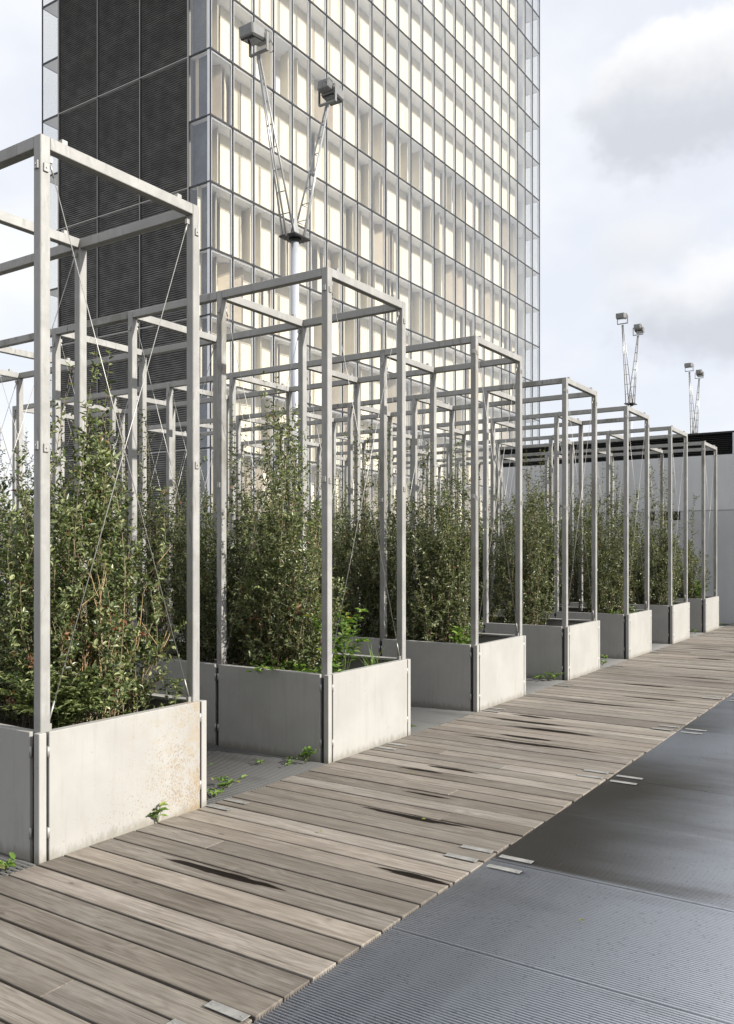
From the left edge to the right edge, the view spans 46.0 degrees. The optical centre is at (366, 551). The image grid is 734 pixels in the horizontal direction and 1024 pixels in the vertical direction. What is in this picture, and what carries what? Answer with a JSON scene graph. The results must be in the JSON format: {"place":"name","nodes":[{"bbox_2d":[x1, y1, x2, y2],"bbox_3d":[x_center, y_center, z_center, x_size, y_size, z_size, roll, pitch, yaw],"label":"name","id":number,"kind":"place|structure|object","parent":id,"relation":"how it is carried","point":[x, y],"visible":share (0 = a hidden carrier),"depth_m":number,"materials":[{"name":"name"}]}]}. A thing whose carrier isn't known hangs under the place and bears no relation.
{"place":"outdoors","nodes":[
{"label":"outdoors","id":0,"kind":"place"},
{"bbox_2d":[0,623,729,876],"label":"steel grating aisles","id":1,"kind":"object","parent":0,"point":[235,764],"visible":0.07,"depth_m":6.55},
{"bbox_2d":[0,852,15,870],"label":"weed","id":2,"kind":"object","parent":1,"relation":"on","point":[5,865],"visible":1,"depth_m":4.32,"materials":[{"name":"green plant"}]},
{"bbox_2d":[206,788,224,795],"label":"weed","id":3,"kind":"object","parent":1,"relation":"on","point":[216,792],"visible":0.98,"depth_m":5.62,"materials":[{"name":"green plant"}]},
{"bbox_2d":[211,775,247,786],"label":"weed","id":4,"kind":"object","parent":1,"relation":"on","point":[223,779],"visible":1,"depth_m":5.88,"materials":[{"name":"green plant"}]},
{"bbox_2d":[239,21,343,499],"bbox_3d":[-1.335,-3.714,16.004,0.412,10.868,2.763,0,0,34],"label":"floodlight mast","id":5,"kind":"object","parent":1,"relation":"on","point":[251,33],"visible":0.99,"depth_m":15.93,"materials":[{"name":"metal"}]},
{"bbox_2d":[298,746,316,763],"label":"weed","id":6,"kind":"object","parent":1,"relation":"on","point":[305,753],"visible":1,"depth_m":6.50,"materials":[{"name":"green plant"}]},
{"bbox_2d":[0,0,733,512],"label":"sky","id":7,"kind":"structure","parent":0,"point":[637,96],"materials":[{"name":"white"}]},
{"label":"deck substructure","id":8,"kind":"structure","parent":0,"visible":0},
{"bbox_2d":[0,133,205,865],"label":"planter row","id":9,"kind":"object","parent":8,"relation":"on","point":[65,790],"visible":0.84,"depth_m":4.81,"materials":[{"name":"metal"}]},
{"bbox_2d":[0,521,32,713],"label":"shrub","id":10,"kind":"object","parent":9,"relation":"on","point":[7,587],"visible":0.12,"depth_m":5.93,"materials":[{"name":"green plant"}]},
{"bbox_2d":[0,659,130,728],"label":"ground cover","id":11,"kind":"object","parent":9,"relation":"on","point":[66,711],"visible":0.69,"depth_m":4.87,"materials":[{"name":"green plant"}]},
{"bbox_2d":[0,350,186,728],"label":"shrub","id":12,"kind":"object","parent":9,"relation":"on","point":[108,622],"visible":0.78,"depth_m":5.18,"materials":[{"name":"green plant"}]},
{"bbox_2d":[161,678,187,704],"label":"sprig","id":13,"kind":"object","parent":9,"relation":"on","point":[176,691],"visible":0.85,"depth_m":5.38,"materials":[{"name":"green plant"}]},
{"bbox_2d":[0,266,410,763],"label":"planter row","id":14,"kind":"object","parent":8,"relation":"on","point":[357,706],"visible":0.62,"depth_m":7.19,"materials":[{"name":"metal"}]},
{"bbox_2d":[0,432,51,643],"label":"shrub","id":15,"kind":"object","parent":14,"relation":"on","point":[10,502],"visible":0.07,"depth_m":9.69,"materials":[{"name":"green plant"}]},
{"bbox_2d":[19,389,108,641],"bbox_3d":[-3.187,-0.350,9.220,0.993,2.926,1.040,0,0,44],"label":"shrub","id":16,"kind":"object","parent":14,"relation":"on","point":[62,493],"visible":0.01,"depth_m":9.09,"materials":[{"name":"green plant"}]},
{"bbox_2d":[87,398,186,657],"bbox_3d":[-2.314,-0.184,8.520,1.040,2.594,0.993,0,0,16],"label":"shrub","id":17,"kind":"object","parent":14,"relation":"on","point":[155,530],"visible":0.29,"depth_m":8.43,"materials":[{"name":"green plant"}]},
{"bbox_2d":[157,403,286,665],"bbox_3d":[-1.332,-0.118,7.943,1.134,2.464,1.126,0,0,-26],"label":"shrub","id":18,"kind":"object","parent":14,"relation":"on","point":[208,641],"visible":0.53,"depth_m":7.81,"materials":[{"name":"green plant"}]},
{"bbox_2d":[246,652,319,672],"bbox_3d":[-0.677,0.972,7.031,0.600,0.261,0.605,0,0,-4],"label":"nettle patch","id":19,"kind":"object","parent":14,"relation":"on","point":[298,665],"visible":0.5,"depth_m":6.98,"materials":[{"name":"green plant"}]},
{"bbox_2d":[223,370,349,672],"bbox_3d":[-0.653,-0.200,7.394,1.030,2.625,1.072,0,0,18],"label":"shrub","id":20,"kind":"object","parent":14,"relation":"on","point":[277,642],"visible":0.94,"depth_m":7.23,"materials":[{"name":"green plant"}]},
{"bbox_2d":[292,659,343,673],"bbox_3d":[-0.348,0.989,6.929,0.486,0.225,0.312,0,0,23],"label":"nettle patch","id":21,"kind":"object","parent":14,"relation":"on","point":[320,669],"visible":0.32,"depth_m":6.88,"materials":[{"name":"green plant"}]},
{"bbox_2d":[302,608,370,670],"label":"flowering weed","id":22,"kind":"object","parent":14,"relation":"on","point":[339,641],"visible":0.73,"depth_m":7.15,"materials":[{"name":"green plant"}]},
{"bbox_2d":[354,641,394,665],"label":"grass tuft","id":23,"kind":"object","parent":14,"relation":"on","point":[372,661],"visible":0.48,"depth_m":7.38,"materials":[{"name":"green plant"}]},
{"bbox_2d":[12,335,525,711],"bbox_3d":[-1.786,-0.268,11.266,7.748,3.856,1.221,0,0,34],"label":"planter row","id":24,"kind":"object","parent":8,"relation":"on","point":[484,672],"visible":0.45,"depth_m":9.39,"materials":[{"name":"metal"}]},
{"bbox_2d":[71,423,138,580],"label":"shrub","id":25,"kind":"object","parent":24,"relation":"on","point":[124,477],"visible":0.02,"depth_m":12.40,"materials":[{"name":"green plant"}]},
{"bbox_2d":[137,459,209,624],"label":"shrub","id":26,"kind":"object","parent":24,"relation":"on","point":[158,552],"visible":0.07,"depth_m":11.73,"materials":[{"name":"green plant"}]},
{"bbox_2d":[200,434,283,624],"bbox_3d":[-1.715,-0.207,11.276,1.050,2.639,1.154,0,0,38],"label":"shrub","id":27,"kind":"object","parent":24,"relation":"on","point":[227,524],"visible":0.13,"depth_m":11.17,"materials":[{"name":"green plant"}]},
{"bbox_2d":[242,451,335,627],"bbox_3d":[-0.938,-0.082,10.698,1.126,2.391,1.134,0,0,-41],"label":"shrub","id":28,"kind":"object","parent":24,"relation":"on","point":[296,534],"visible":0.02,"depth_m":10.60,"materials":[{"name":"green plant"}]},
{"bbox_2d":[332,414,422,638],"bbox_3d":[0.082,-0.284,10.076,1.160,2.796,1.167,0,0,5],"label":"shrub","id":29,"kind":"object","parent":24,"relation":"on","point":[358,580],"visible":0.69,"depth_m":9.85,"materials":[{"name":"green plant"}]},
{"bbox_2d":[387,438,488,643],"bbox_3d":[0.793,-0.092,9.449,1.101,2.409,1.088,0,0,-24],"label":"shrub","id":30,"kind":"object","parent":24,"relation":"on","point":[435,584],"visible":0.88,"depth_m":9.22,"materials":[{"name":"green plant"}]},
{"bbox_2d":[450,626,470,643],"bbox_3d":[0.981,0.925,8.925,0.280,0.311,0.290,0,0,34],"label":"nettle patch","id":31,"kind":"object","parent":24,"relation":"on","point":[459,636],"visible":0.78,"depth_m":8.90,"materials":[{"name":"green plant"}]},
{"bbox_2d":[0,623,733,1023],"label":"boardwalk","id":32,"kind":"structure","parent":8,"relation":"on","point":[248,907],"depth_m":4.48,"materials":[{"name":"brown wood"}]},
{"bbox_2d":[148,801,168,823],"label":"weed","id":33,"kind":"object","parent":32,"relation":"on","point":[160,809],"visible":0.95,"depth_m":5.07,"materials":[{"name":"green plant"}]},
{"bbox_2d":[147,377,599,680],"bbox_3d":[-0.394,-0.268,13.360,7.748,3.856,1.221,0,0,34],"label":"planter row","id":34,"kind":"object","parent":8,"relation":"on","point":[570,648],"visible":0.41,"depth_m":11.50,"materials":[{"name":"metal"}]},
{"bbox_2d":[159,476,212,607],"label":"shrub","id":35,"kind":"object","parent":34,"relation":"on","point":[200,547],"visible":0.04,"depth_m":15.21,"materials":[{"name":"green plant"}]},
{"bbox_2d":[207,447,265,549],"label":"shrub","id":36,"kind":"object","parent":34,"relation":"on","point":[244,473],"visible":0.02,"depth_m":14.57,"materials":[{"name":"green plant"}]},
{"bbox_2d":[254,474,317,579],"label":"shrub","id":37,"kind":"object","parent":34,"relation":"on","point":[278,514],"visible":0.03,"depth_m":13.98,"materials":[{"name":"green plant"}]},
{"bbox_2d":[308,469,370,614],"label":"shrub","id":38,"kind":"object","parent":34,"relation":"on","point":[334,559],"visible":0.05,"depth_m":13.32,"materials":[{"name":"green plant"}]},
{"bbox_2d":[364,438,427,617],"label":"shrub","id":39,"kind":"object","parent":34,"relation":"on","point":[377,457],"visible":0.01,"depth_m":12.63,"materials":[{"name":"green plant"}]},
{"bbox_2d":[428,443,514,622],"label":"shrub","id":40,"kind":"object","parent":34,"relation":"on","point":[492,619],"visible":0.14,"depth_m":12.10,"materials":[{"name":"green plant"}]},
{"bbox_2d":[467,598,500,619],"bbox_3d":[1.422,0.863,12.065,0.947,0.438,0.824,0,0,-22],"label":"nettle patch","id":41,"kind":"object","parent":34,"relation":"on","point":[480,613],"visible":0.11,"depth_m":11.97,"materials":[{"name":"green plant"}]},
{"bbox_2d":[489,460,570,624],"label":"shrub","id":42,"kind":"object","parent":34,"relation":"on","point":[532,585],"visible":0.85,"depth_m":11.45,"materials":[{"name":"green plant"}]},
{"bbox_2d":[241,405,651,659],"bbox_3d":[0.997,-0.268,15.454,7.748,3.856,1.221,0,0,34],"label":"planter row","id":43,"kind":"object","parent":8,"relation":"on","point":[627,635],"visible":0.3,"depth_m":13.76,"materials":[{"name":"metal"}]},
{"bbox_2d":[307,447,347,569],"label":"shrub","id":44,"kind":"object","parent":43,"relation":"on","point":[318,467],"visible":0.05,"depth_m":16.62,"materials":[{"name":"green plant"}]},
{"bbox_2d":[336,454,387,600],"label":"shrub","id":45,"kind":"object","parent":43,"relation":"on","point":[366,514],"visible":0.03,"depth_m":15.93,"materials":[{"name":"green plant"}]},
{"bbox_2d":[406,474,429,580],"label":"shrub","id":46,"kind":"object","parent":43,"relation":"on","point":[417,504],"visible":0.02,"depth_m":15.27,"materials":[{"name":"green plant"}]},
{"bbox_2d":[460,470,509,608],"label":"shrub","id":47,"kind":"object","parent":43,"relation":"on","point":[489,544],"visible":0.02,"depth_m":14.70,"materials":[{"name":"green plant"}]},
{"bbox_2d":[503,443,573,611],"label":"shrub","id":48,"kind":"object","parent":43,"relation":"on","point":[551,537],"visible":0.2,"depth_m":14.18,"materials":[{"name":"green plant"}]},
{"bbox_2d":[569,447,644,613],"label":"shrub","id":49,"kind":"object","parent":43,"relation":"on","point":[605,580],"visible":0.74,"depth_m":13.45,"materials":[{"name":"green plant"}]},
{"bbox_2d":[251,693,733,1023],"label":"steel grating walkway","id":50,"kind":"structure","parent":8,"relation":"on","point":[631,865],"depth_m":3.69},
{"bbox_2d":[316,425,689,643],"bbox_3d":[2.389,-0.268,17.548,7.748,3.856,1.221,0,0,34],"label":"planter row","id":51,"kind":"object","parent":8,"relation":"on","point":[670,623],"visible":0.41,"depth_m":15.87,"materials":[{"name":"metal"}]},
{"bbox_2d":[336,475,369,547],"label":"shrub","id":52,"kind":"object","parent":51,"relation":"on","point":[347,510],"depth_m":19.13,"materials":[{"name":"green plant"}]},
{"bbox_2d":[459,476,514,596],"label":"shrub","id":53,"kind":"object","parent":51,"relation":"on","point":[495,535],"visible":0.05,"depth_m":17.54,"materials":[{"name":"green plant"}]},
{"bbox_2d":[508,484,561,588],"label":"shrub","id":54,"kind":"object","parent":51,"relation":"on","point":[533,517],"visible":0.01,"depth_m":16.85,"materials":[{"name":"green plant"}]},
{"bbox_2d":[560,474,618,602],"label":"shrub","id":55,"kind":"object","parent":51,"relation":"on","point":[574,589],"visible":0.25,"depth_m":16.37,"materials":[{"name":"green plant"}]},
{"bbox_2d":[618,455,684,604],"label":"shrub","id":56,"kind":"object","parent":51,"relation":"on","point":[658,570],"visible":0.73,"depth_m":15.61,"materials":[{"name":"green plant"}]},
{"bbox_2d":[393,441,718,632],"bbox_3d":[3.780,-0.268,19.641,7.748,3.856,1.221,0,0,34],"label":"planter row","id":57,"kind":"object","parent":8,"relation":"on","point":[704,613],"visible":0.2,"depth_m":17.97,"materials":[{"name":"metal"}]},
{"bbox_2d":[514,470,548,551],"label":"shrub","id":58,"kind":"object","parent":57,"relation":"on","point":[527,498],"visible":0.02,"depth_m":19.56,"materials":[{"name":"green plant"}]},
{"bbox_2d":[553,472,603,594],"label":"shrub","id":59,"kind":"object","parent":57,"relation":"on","point":[584,497],"visible":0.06,"depth_m":18.91,"materials":[{"name":"green plant"}]},
{"bbox_2d":[610,484,652,596],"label":"shrub","id":60,"kind":"object","parent":57,"relation":"on","point":[634,544],"visible":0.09,"depth_m":18.30,"materials":[{"name":"green plant"}]},
{"bbox_2d":[644,486,710,598],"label":"shrub","id":61,"kind":"object","parent":57,"relation":"on","point":[692,573],"visible":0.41,"depth_m":17.69,"materials":[{"name":"green plant"}]},
{"bbox_2d":[690,580,710,598],"bbox_3d":[6.772,0.823,17.666,0.503,0.517,0.677,0,0,34],"label":"nettle patch","id":62,"kind":"object","parent":57,"relation":"on","point":[698,591],"visible":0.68,"depth_m":17.58,"materials":[{"name":"green plant"}]},
{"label":"side paving","id":63,"kind":"structure","parent":0,"visible":0},
{"bbox_2d":[616,312,644,436],"bbox_3d":[10.387,-3.714,34.041,0.412,10.868,2.763,0,0,34],"label":"floodlight mast","id":64,"kind":"object","parent":63,"relation":"on","point":[638,329],"visible":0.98,"depth_m":33.97,"materials":[{"name":"metal"}]},
{"bbox_2d":[684,363,703,433],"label":"floodlight mast","id":65,"kind":"object","parent":63,"relation":"on","point":[700,373],"visible":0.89,"depth_m":42.57,"materials":[{"name":"metal"}]},
{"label":"esplanade paving","id":66,"kind":"structure","parent":0,"visible":0},
{"bbox_2d":[42,0,539,569],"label":"glass tower","id":67,"kind":"structure","parent":66,"relation":"on","point":[422,198],"depth_m":55.12,"materials":[{"name":"beige glass"}]},
{"bbox_2d":[211,0,231,60],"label":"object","id":68,"kind":"structure","parent":67,"relation":"in","point":[211,0],"depth_m":48.03,"materials":[{"name":"grey metal"}]},
{"bbox_2d":[211,51,231,124],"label":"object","id":69,"kind":"structure","parent":67,"relation":"in","point":[211,51],"depth_m":47.31,"materials":[{"name":"grey metal"}]},
{"bbox_2d":[211,117,231,189],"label":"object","id":70,"kind":"structure","parent":67,"relation":"in","point":[211,117],"depth_m":47.33,"materials":[{"name":"grey metal"}]},
{"bbox_2d":[211,184,231,254],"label":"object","id":71,"kind":"structure","parent":67,"relation":"in","point":[211,184],"depth_m":47.34,"materials":[{"name":"grey metal"}]},
{"bbox_2d":[211,250,231,318],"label":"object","id":72,"kind":"structure","parent":67,"relation":"in","point":[211,250],"depth_m":47.08,"materials":[{"name":"grey metal"}]},
{"bbox_2d":[211,317,231,375],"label":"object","id":73,"kind":"structure","parent":67,"relation":"in","point":[211,317],"depth_m":46.97,"materials":[{"name":"grey metal"}]},
{"bbox_2d":[234,66,252,137],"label":"window frame","id":74,"kind":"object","parent":67,"relation":"in","point":[234,66],"depth_m":49.49,"materials":[{"name":"grey metal"}]},
{"bbox_2d":[234,131,252,200],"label":"window frame","id":75,"kind":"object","parent":67,"relation":"in","point":[234,131],"depth_m":49.49,"materials":[{"name":"grey metal"}]},
{"bbox_2d":[234,195,252,262],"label":"window frame","id":76,"kind":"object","parent":67,"relation":"in","point":[234,195],"depth_m":49.49,"materials":[{"name":"grey metal"}]},
{"bbox_2d":[255,18,272,88],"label":"window frame","id":77,"kind":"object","parent":67,"relation":"in","point":[255,18],"depth_m":50.98,"materials":[{"name":"grey metal"}]},
{"bbox_2d":[255,206,272,271],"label":"window frame","id":78,"kind":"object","parent":67,"relation":"in","point":[255,206],"depth_m":50.98,"materials":[{"name":"grey metal"}]},
{"bbox_2d":[274,216,289,272],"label":"window frame","id":79,"kind":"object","parent":67,"relation":"in","point":[274,216],"depth_m":51.13,"materials":[{"name":"grey metal"}]},
{"bbox_2d":[274,33,290,89],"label":"window frame","id":80,"kind":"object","parent":67,"relation":"in","point":[274,33],"depth_m":51.13,"materials":[{"name":"grey metal"}]},
{"bbox_2d":[274,94,290,150],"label":"window frame","id":81,"kind":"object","parent":67,"relation":"in","point":[274,94],"depth_m":51.13,"materials":[{"name":"grey metal"}]},
{"bbox_2d":[293,48,308,113],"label":"window frame","id":82,"kind":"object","parent":67,"relation":"in","point":[293,48],"depth_m":53.91,"materials":[{"name":"grey metal"}]},
{"bbox_2d":[293,107,308,171],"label":"window frame","id":83,"kind":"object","parent":67,"relation":"in","point":[293,107],"depth_m":53.91,"materials":[{"name":"grey metal"}]},
{"bbox_2d":[311,4,325,68],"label":"window frame","id":84,"kind":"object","parent":67,"relation":"in","point":[311,4],"depth_m":55.37,"materials":[{"name":"grey metal"}]},
{"bbox_2d":[311,119,325,181],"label":"window frame","id":85,"kind":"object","parent":67,"relation":"in","point":[311,119],"depth_m":55.37,"materials":[{"name":"grey metal"}]},
{"bbox_2d":[311,177,325,237],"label":"window frame","id":86,"kind":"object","parent":67,"relation":"in","point":[311,177],"depth_m":55.37,"materials":[{"name":"grey metal"}]},
{"bbox_2d":[327,18,341,81],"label":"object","id":87,"kind":"structure","parent":67,"relation":"in","point":[327,18],"depth_m":56.17,"materials":[{"name":"grey metal"}]},
{"bbox_2d":[327,74,341,136],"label":"window frame","id":88,"kind":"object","parent":67,"relation":"in","point":[327,74],"depth_m":56.84,"materials":[{"name":"grey metal"}]},
{"bbox_2d":[327,130,341,190],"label":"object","id":89,"kind":"structure","parent":67,"relation":"in","point":[327,130],"depth_m":56.10,"materials":[{"name":"grey metal"}]},
{"bbox_2d":[327,186,341,245],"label":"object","id":90,"kind":"structure","parent":67,"relation":"in","point":[327,186],"depth_m":56.12,"materials":[{"name":"grey metal"}]},
{"bbox_2d":[327,242,341,300],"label":"window frame","id":91,"kind":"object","parent":67,"relation":"in","point":[327,242],"depth_m":56.84,"materials":[{"name":"grey metal"}]},
{"bbox_2d":[343,32,356,93],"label":"window frame","id":92,"kind":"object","parent":67,"relation":"in","point":[343,32],"depth_m":58.32,"materials":[{"name":"grey metal"}]},
{"bbox_2d":[343,87,356,146],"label":"window frame","id":93,"kind":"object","parent":67,"relation":"in","point":[343,87],"depth_m":58.32,"materials":[{"name":"grey metal"}]},
{"bbox_2d":[343,141,356,199],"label":"window frame","id":94,"kind":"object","parent":67,"relation":"in","point":[343,141],"depth_m":58.32,"materials":[{"name":"grey metal"}]},
{"bbox_2d":[343,196,356,253],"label":"window frame","id":95,"kind":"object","parent":67,"relation":"in","point":[343,196],"depth_m":58.32,"materials":[{"name":"grey metal"}]},
{"bbox_2d":[358,45,370,94],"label":"window frame","id":96,"kind":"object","parent":67,"relation":"in","point":[358,45],"depth_m":58.50,"materials":[{"name":"grey metal"}]},
{"bbox_2d":[358,98,370,147],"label":"window frame","id":97,"kind":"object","parent":67,"relation":"in","point":[358,98],"depth_m":58.50,"materials":[{"name":"grey metal"}]},
{"bbox_2d":[358,152,370,200],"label":"window frame","id":98,"kind":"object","parent":67,"relation":"in","point":[358,152],"depth_m":58.50,"materials":[{"name":"grey metal"}]},
{"bbox_2d":[358,205,370,253],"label":"window frame","id":99,"kind":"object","parent":67,"relation":"in","point":[358,205],"depth_m":58.50,"materials":[{"name":"grey metal"}]},
{"bbox_2d":[373,6,384,64],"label":"window frame","id":100,"kind":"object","parent":67,"relation":"in","point":[373,6],"depth_m":61.25,"materials":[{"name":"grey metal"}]},
{"bbox_2d":[373,58,384,115],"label":"window frame","id":101,"kind":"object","parent":67,"relation":"in","point":[373,58],"depth_m":61.25,"materials":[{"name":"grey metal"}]},
{"bbox_2d":[423,7,433,60],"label":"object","id":102,"kind":"structure","parent":67,"relation":"in","point":[423,7],"depth_m":66.36,"materials":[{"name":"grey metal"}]},
{"bbox_2d":[423,54,433,106],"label":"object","id":103,"kind":"structure","parent":67,"relation":"in","point":[423,54],"depth_m":66.36,"materials":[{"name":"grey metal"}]},
{"bbox_2d":[423,102,433,153],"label":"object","id":104,"kind":"structure","parent":67,"relation":"in","point":[423,102],"depth_m":66.50,"materials":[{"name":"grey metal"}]},
{"bbox_2d":[423,149,433,199],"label":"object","id":105,"kind":"structure","parent":67,"relation":"in","point":[423,149],"depth_m":66.45,"materials":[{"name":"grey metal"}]},
{"bbox_2d":[423,196,433,245],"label":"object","id":106,"kind":"structure","parent":67,"relation":"in","point":[423,196],"depth_m":66.32,"materials":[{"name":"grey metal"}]},
{"bbox_2d":[423,243,433,292],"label":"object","id":107,"kind":"structure","parent":67,"relation":"in","point":[423,243],"depth_m":66.36,"materials":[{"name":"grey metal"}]},
{"bbox_2d":[423,291,433,338],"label":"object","id":108,"kind":"structure","parent":67,"relation":"in","point":[423,291],"depth_m":66.36,"materials":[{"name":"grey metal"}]},
{"label":"terrain","id":109,"kind":"structure","parent":0,"visible":0},
{"bbox_2d":[495,430,733,623],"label":"concrete pavilion","id":110,"kind":"structure","parent":109,"relation":"on","point":[722,442],"depth_m":20.28,"materials":[{"name":"grey concrete"}]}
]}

